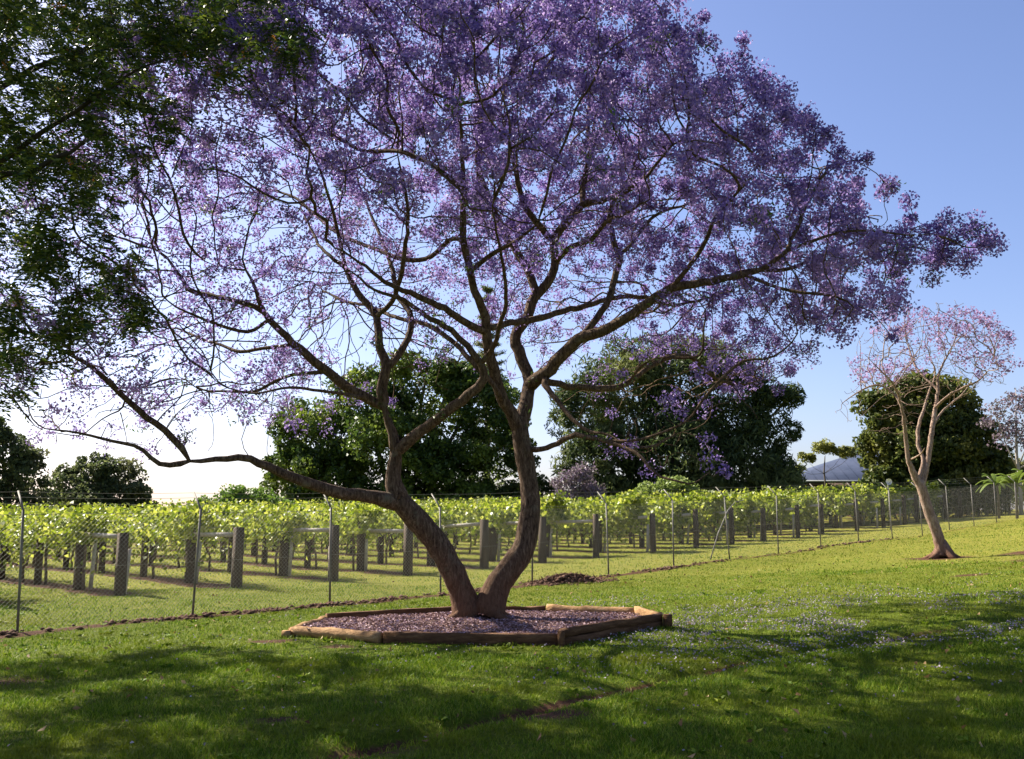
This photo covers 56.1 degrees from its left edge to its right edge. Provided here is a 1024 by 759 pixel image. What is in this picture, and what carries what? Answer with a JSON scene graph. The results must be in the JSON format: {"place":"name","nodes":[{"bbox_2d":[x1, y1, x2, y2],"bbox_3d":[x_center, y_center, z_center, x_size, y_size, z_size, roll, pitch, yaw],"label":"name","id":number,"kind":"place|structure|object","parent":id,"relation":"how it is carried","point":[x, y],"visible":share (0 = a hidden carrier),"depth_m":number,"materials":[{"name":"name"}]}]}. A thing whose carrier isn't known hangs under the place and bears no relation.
{"place":"outdoors","nodes":[
{"label":"outdoors","id":0,"kind":"place"},
{"bbox_2d":[0,509,1023,758],"bbox_3d":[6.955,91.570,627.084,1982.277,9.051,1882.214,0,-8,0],"label":"ground","id":1,"kind":"structure","parent":0,"point":[826,559],"depth_m":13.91,"materials":[{"name":"green plant"}]},
{"bbox_2d":[0,502,20,543],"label":"grapevine row","id":2,"kind":"object","parent":1,"relation":"on","point":[5,537],"visible":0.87,"depth_m":21.64,"materials":[{"name":"green plant"}]},
{"bbox_2d":[0,416,61,510],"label":"dark tree","id":3,"kind":"object","parent":1,"relation":"on","point":[19,462],"visible":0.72,"depth_m":53.42,"materials":[{"name":"green plant"}]},
{"bbox_2d":[0,525,131,595],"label":"vine trellis","id":4,"kind":"object","parent":1,"relation":"on","point":[120,573],"visible":0.56,"depth_m":23.11,"materials":[{"name":"wood"}]},
{"bbox_2d":[0,501,139,589],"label":"grapevine row","id":5,"kind":"object","parent":1,"relation":"on","point":[69,517],"visible":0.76,"depth_m":23.79,"materials":[{"name":"green plant"}]},
{"bbox_2d":[42,451,158,510],"bbox_3d":[-25.879,7.269,59.051,7.642,5.856,4.957,0,-8,0],"label":"round tree","id":6,"kind":"object","parent":1,"relation":"on","point":[100,472],"visible":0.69,"depth_m":59.01,"materials":[{"name":"green plant"}]},
{"bbox_2d":[1,498,238,578],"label":"grapevine row","id":7,"kind":"object","parent":1,"relation":"on","point":[179,527],"visible":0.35,"depth_m":25.82,"materials":[{"name":"green plant"}]},
{"bbox_2d":[6,517,243,587],"bbox_3d":[-18.698,6.025,35.496,34.228,1.827,0.343,-8,-12,44],"label":"vine trellis","id":8,"kind":"object","parent":1,"relation":"on","point":[238,570],"visible":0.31,"depth_m":25.23,"materials":[{"name":"wood"}]},
{"bbox_2d":[0,498,327,574],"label":"grapevine row","id":9,"kind":"object","parent":1,"relation":"on","point":[259,521],"visible":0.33,"depth_m":27.79,"materials":[{"name":"green plant"}]},
{"bbox_2d":[0,0,332,425],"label":"silky oak tree","id":10,"kind":"object","parent":1,"relation":"on","point":[103,36],"visible":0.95,"depth_m":10.84,"materials":[{"name":"green plant"}]},
{"bbox_2d":[33,519,339,581],"bbox_3d":[-16.705,6.266,37.368,34.179,1.816,0.279,-8,-12,44],"label":"vine trellis","id":11,"kind":"object","parent":1,"relation":"on","point":[287,559],"visible":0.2,"depth_m":27.09,"materials":[{"name":"wood"}]},
{"bbox_2d":[8,498,401,570],"bbox_3d":[-15.559,6.255,40.161,32.439,2.470,2.921,-8,-12,44],"label":"grapevine row","id":12,"kind":"object","parent":1,"relation":"on","point":[363,511],"visible":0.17,"depth_m":29.67,"materials":[{"name":"green plant"}]},
{"bbox_2d":[193,483,298,538],"bbox_3d":[-16.128,7.916,56.327,7.339,3.687,3.166,0,-8,0],"label":"bush","id":13,"kind":"object","parent":1,"relation":"on","point":[240,491],"visible":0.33,"depth_m":56.18,"materials":[{"name":"green plant"}]},
{"bbox_2d":[97,519,412,575],"bbox_3d":[-14.898,6.518,39.494,0.378,1.874,34.126,8,-12,-44],"label":"vine trellis","id":14,"kind":"object","parent":1,"relation":"on","point":[364,555],"visible":0.3,"depth_m":29.20,"materials":[{"name":"wood"}]},
{"bbox_2d":[65,501,467,563],"bbox_3d":[-13.512,6.480,41.976,3.262,2.409,32.417,8,-12,-44],"label":"grapevine row","id":15,"kind":"object","parent":1,"relation":"on","point":[435,515],"visible":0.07,"depth_m":32.53,"materials":[{"name":"green plant"}]},
{"bbox_2d":[115,499,519,557],"bbox_3d":[-11.698,6.683,43.890,3.357,2.445,32.427,8,-12,-44],"label":"grapevine row","id":16,"kind":"object","parent":1,"relation":"on","point":[485,511],"visible":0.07,"depth_m":33.71,"materials":[{"name":"green plant"}]},
{"bbox_2d":[158,519,488,568],"bbox_3d":[-12.810,6.754,41.362,0.295,1.775,34.126,8,-12,-44],"label":"vine trellis","id":17,"kind":"object","parent":1,"relation":"on","point":[483,541],"visible":0.16,"depth_m":29.72,"materials":[{"name":"wood"}]},
{"bbox_2d":[162,489,586,552],"bbox_3d":[-9.615,6.840,46.086,3.515,2.600,32.430,8,-12,-44],"label":"grapevine row","id":18,"kind":"object","parent":1,"relation":"on","point":[553,500],"visible":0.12,"depth_m":36.70,"materials":[{"name":"green plant"}]},
{"bbox_2d":[211,517,546,562],"bbox_3d":[-10.959,7.001,43.368,34.033,1.734,0.261,-8,-12,44],"label":"vine trellis","id":19,"kind":"object","parent":1,"relation":"on","point":[543,553],"visible":0.21,"depth_m":33.01,"materials":[{"name":"wood"}]},
{"bbox_2d":[259,348,540,533],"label":"mango tree","id":20,"kind":"object","parent":1,"relation":"on","point":[435,460],"visible":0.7,"depth_m":66.08,"materials":[{"name":"green plant"}]},
{"bbox_2d":[293,514,598,557],"bbox_3d":[-9.019,7.244,45.380,34.076,1.683,0.307,-8,-12,44],"label":"vine trellis","id":21,"kind":"object","parent":1,"relation":"on","point":[595,529],"visible":0.26,"depth_m":34.09,"materials":[{"name":"wood"}]},
{"bbox_2d":[257,489,656,550],"bbox_3d":[-7.022,7.035,47.532,3.297,2.504,33.653,8,-12,-44],"label":"grapevine row","id":22,"kind":"object","parent":1,"relation":"on","point":[628,497],"visible":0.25,"depth_m":36.49,"materials":[{"name":"green plant"}]},
{"bbox_2d":[0,536,919,636],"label":"soil clods","id":23,"kind":"object","parent":1,"relation":"on","point":[11,632],"visible":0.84,"depth_m":18.25,"materials":[{"name":"brown soil"}]},
{"bbox_2d":[281,604,672,645],"bbox_3d":[-0.450,3.614,14.258,5.620,0.323,3.671,0,-8,0],"label":"garden bed","id":24,"kind":"object","parent":1,"relation":"on","point":[604,629],"visible":0.45,"depth_m":13.11,"materials":[{"name":"brown wood"}]},
{"bbox_2d":[303,609,641,632],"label":"flower litter","id":25,"kind":"object","parent":24,"relation":"on","point":[526,618],"visible":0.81,"depth_m":14.11,"materials":[{"name":"purple plant"}]},
{"bbox_2d":[0,0,1009,618],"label":"jacaranda tree","id":26,"kind":"object","parent":24,"relation":"in","point":[466,24],"visible":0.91,"depth_m":14.77,"materials":[{"name":"purple plant"}]},
{"bbox_2d":[314,512,655,552],"bbox_3d":[-6.909,7.368,47.083,34.232,1.762,0.336,-8,-12,44],"label":"vine trellis","id":27,"kind":"object","parent":1,"relation":"on","point":[652,539],"visible":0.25,"depth_m":35.50,"materials":[{"name":"wood"}]},
{"bbox_2d":[457,284,519,487],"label":"pine tree","id":28,"kind":"object","parent":1,"relation":"on","point":[487,289],"visible":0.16,"depth_m":84.96,"materials":[{"name":"green plant"}]},
{"bbox_2d":[301,489,698,547],"bbox_3d":[-5.077,7.235,49.461,33.637,2.523,3.237,-8,-12,44],"label":"grapevine row","id":29,"kind":"object","parent":1,"relation":"on","point":[666,519],"visible":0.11,"depth_m":38.06,"materials":[{"name":"green plant"}]},
{"bbox_2d":[0,475,1023,631],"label":"chain link fence","id":30,"kind":"object","parent":1,"relation":"on","point":[20,561],"visible":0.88,"depth_m":20.19,"materials":[{"name":"metal"}]},
{"bbox_2d":[0,559,1023,758],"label":"fallen leaves","id":31,"kind":"object","parent":1,"relation":"on","point":[336,755],"visible":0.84,"depth_m":10.33,"materials":[{"name":"brown plant"}]},
{"bbox_2d":[295,489,730,543],"bbox_3d":[-3.295,7.411,51.334,3.170,2.576,33.638,8,-12,-44],"label":"grapevine row","id":32,"kind":"object","parent":1,"relation":"on","point":[708,497],"visible":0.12,"depth_m":40.17,"materials":[{"name":"green plant"}]},
{"bbox_2d":[7,572,1023,757],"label":"fallen petals","id":33,"kind":"object","parent":1,"relation":"on","point":[823,620],"visible":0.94,"depth_m":13.09,"materials":[{"name":"purple plant"}]},
{"bbox_2d":[495,471,565,499],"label":"bush","id":34,"kind":"object","parent":1,"relation":"on","point":[543,486],"visible":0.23,"depth_m":65.08,"materials":[{"name":"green plant"}]},
{"bbox_2d":[386,509,698,547],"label":"vine trellis","id":35,"kind":"object","parent":1,"relation":"on","point":[642,542],"visible":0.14,"depth_m":37.32,"materials":[{"name":"wood"}]},
{"bbox_2d":[329,489,765,540],"bbox_3d":[-1.296,7.688,53.525,3.600,2.470,33.645,8,-12,-44],"label":"grapevine row","id":36,"kind":"object","parent":1,"relation":"on","point":[742,506],"visible":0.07,"depth_m":41.96,"materials":[{"name":"green plant"}]},
{"bbox_2d":[395,507,734,544],"bbox_3d":[-3.060,7.814,51.103,34.105,1.805,0.371,-8,-12,44],"label":"vine trellis","id":37,"kind":"object","parent":1,"relation":"on","point":[732,538],"visible":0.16,"depth_m":39.44,"materials":[{"name":"wood"}]},
{"bbox_2d":[519,570,632,585],"bbox_3d":[1.372,4.787,23.116,3.321,0.458,1.441,4,-9,-24],"label":"dry heap","id":38,"kind":"object","parent":1,"relation":"on","point":[564,578],"visible":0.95,"depth_m":22.93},
{"bbox_2d":[549,461,609,535],"bbox_3d":[3.872,6.887,54.547,3.531,4.572,2.664,0,-8,0],"label":"flowering shrub","id":39,"kind":"object","parent":1,"relation":"on","point":[580,471],"visible":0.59,"depth_m":54.35,"materials":[{"name":"purple plant"}]},
{"bbox_2d":[415,488,795,536],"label":"grapevine row","id":40,"kind":"object","parent":1,"relation":"on","point":[780,498],"visible":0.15,"depth_m":44.01,"materials":[{"name":"green plant"}]},
{"bbox_2d":[465,505,799,537],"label":"vine trellis","id":41,"kind":"object","parent":1,"relation":"on","point":[796,507],"visible":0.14,"depth_m":43.45,"materials":[{"name":"wood"}]},
{"bbox_2d":[482,485,817,535],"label":"grapevine row","id":42,"kind":"object","parent":1,"relation":"on","point":[800,499],"visible":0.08,"depth_m":46.06,"materials":[{"name":"green plant"}]},
{"bbox_2d":[537,508,766,540],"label":"vine trellis","id":43,"kind":"object","parent":1,"relation":"on","point":[763,531],"visible":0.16,"depth_m":41.41,"materials":[{"name":"wood"}]},
{"bbox_2d":[635,475,704,533],"bbox_3d":[8.309,6.877,51.469,4.594,3.576,2.259,0,-8,0],"label":"bush","id":44,"kind":"object","parent":1,"relation":"on","point":[660,484],"visible":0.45,"depth_m":51.16,"materials":[{"name":"green plant"}]},
{"bbox_2d":[544,330,808,527],"bbox_3d":[10.958,3.056,60.789,17.759,13.323,10.177,0,-8,0],"label":"casuarina tree","id":45,"kind":"object","parent":1,"relation":"on","point":[772,466],"visible":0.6,"depth_m":60.18,"materials":[{"name":"green plant"}]},
{"bbox_2d":[561,504,824,534],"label":"vine trellis","id":46,"kind":"object","parent":1,"relation":"on","point":[821,522],"visible":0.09,"depth_m":45.62,"materials":[{"name":"wood"}]},
{"bbox_2d":[517,481,881,529],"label":"grapevine row","id":47,"kind":"object","parent":1,"relation":"on","point":[866,490],"visible":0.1,"depth_m":49.74,"materials":[{"name":"green plant"}]},
{"bbox_2d":[551,483,854,531],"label":"grapevine row","id":48,"kind":"object","parent":1,"relation":"on","point":[822,495],"visible":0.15,"depth_m":47.98,"materials":[{"name":"green plant"}]},
{"bbox_2d":[636,500,858,532],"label":"vine trellis","id":49,"kind":"object","parent":1,"relation":"on","point":[855,523],"visible":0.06,"depth_m":47.19,"materials":[{"name":"wood"}]},
{"bbox_2d":[627,499,885,529],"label":"vine trellis","id":50,"kind":"object","parent":1,"relation":"on","point":[882,517],"visible":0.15,"depth_m":49.16,"materials":[{"name":"wood"}]},
{"bbox_2d":[621,495,906,528],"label":"vine trellis","id":51,"kind":"object","parent":1,"relation":"on","point":[860,516],"visible":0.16,"depth_m":51.18,"materials":[{"name":"wood"}]},
{"bbox_2d":[709,494,918,525],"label":"vine trellis","id":52,"kind":"object","parent":1,"relation":"on","point":[915,507],"visible":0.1,"depth_m":53.37,"materials":[{"name":"wood"}]},
{"bbox_2d":[750,481,900,523],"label":"grapevine row","id":53,"kind":"object","parent":1,"relation":"on","point":[891,490],"visible":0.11,"depth_m":51.84,"materials":[{"name":"green plant"}]},
{"bbox_2d":[795,437,867,518],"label":"pale tree","id":54,"kind":"object","parent":1,"relation":"on","point":[829,447],"visible":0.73,"depth_m":69.65,"materials":[{"name":"green plant"}]},
{"bbox_2d":[782,482,917,523],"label":"grapevine row","id":55,"kind":"object","parent":1,"relation":"on","point":[907,489],"visible":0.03,"depth_m":54.13,"materials":[{"name":"green plant"}]},
{"bbox_2d":[758,492,962,521],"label":"vine trellis","id":56,"kind":"object","parent":1,"relation":"on","point":[960,504],"visible":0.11,"depth_m":57.00,"materials":[{"name":"wood"}]},
{"bbox_2d":[805,480,954,520],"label":"grapevine row","id":57,"kind":"object","parent":1,"relation":"on","point":[949,492],"visible":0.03,"depth_m":57.73,"materials":[{"name":"green plant"}]},
{"bbox_2d":[816,493,947,521],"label":"vine trellis","id":58,"kind":"object","parent":1,"relation":"on","point":[945,504],"visible":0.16,"depth_m":55.03,"materials":[{"name":"wood"}]},
{"bbox_2d":[802,454,969,514],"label":"house","id":59,"kind":"structure","parent":1,"relation":"on","point":[848,470],"depth_m":81.40,"materials":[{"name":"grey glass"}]},
{"bbox_2d":[886,479,891,528],"bbox_3d":[18.311,6.076,46.469,0.238,2.550,0.248,8,-11,-43],"label":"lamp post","id":60,"kind":"object","parent":1,"relation":"on","point":[888,481],"visible":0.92,"depth_m":46.65,"materials":[{"name":"grey metal"}]},
{"bbox_2d":[837,481,941,520],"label":"grapevine row","id":61,"kind":"object","parent":1,"relation":"on","point":[935,487],"visible":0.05,"depth_m":55.59,"materials":[{"name":"green plant"}]},
{"bbox_2d":[835,302,1023,558],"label":"jacaranda tree","id":62,"kind":"object","parent":1,"relation":"on","point":[942,548],"visible":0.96,"depth_m":27.06,"materials":[{"name":"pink plant"}]},
{"bbox_2d":[849,368,1022,517],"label":"fig tree","id":63,"kind":"object","parent":1,"relation":"on","point":[961,449],"visible":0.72,"depth_m":60.42,"materials":[{"name":"green plant"}]},
{"bbox_2d":[927,479,1014,516],"bbox_3d":[27.367,7.141,57.577,5.023,2.375,1.398,0,-8,0],"label":"hedge","id":64,"kind":"object","parent":1,"relation":"on","point":[974,490],"visible":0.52,"depth_m":57.19,"materials":[{"name":"green plant"}]},
{"bbox_2d":[975,473,1018,518],"bbox_3d":[26.137,6.308,51.704,2.092,2.549,1.714,-4,-9,26],"label":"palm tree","id":65,"kind":"object","parent":1,"relation":"on","point":[993,478],"visible":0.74,"depth_m":51.62,"materials":[{"name":"green plant"}]},
{"bbox_2d":[976,386,1023,514],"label":"gum tree","id":66,"kind":"object","parent":1,"relation":"on","point":[1016,434],"visible":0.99,"depth_m":56.12,"materials":[{"name":"pink plant"}]},
{"bbox_2d":[986,442,1023,511],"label":"dark tree","id":67,"kind":"object","parent":1,"relation":"on","point":[1022,463],"visible":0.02,"depth_m":80.79,"materials":[{"name":"green plant"}]},
{"bbox_2d":[995,470,1023,517],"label":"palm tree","id":68,"kind":"object","parent":1,"relation":"on","point":[1016,478],"visible":0.84,"depth_m":49.58,"materials":[{"name":"green plant"}]},
{"bbox_2d":[0,0,1023,509],"label":"sky","id":69,"kind":"structure","parent":0,"point":[933,88],"materials":[{"name":"blue"}]}
]}

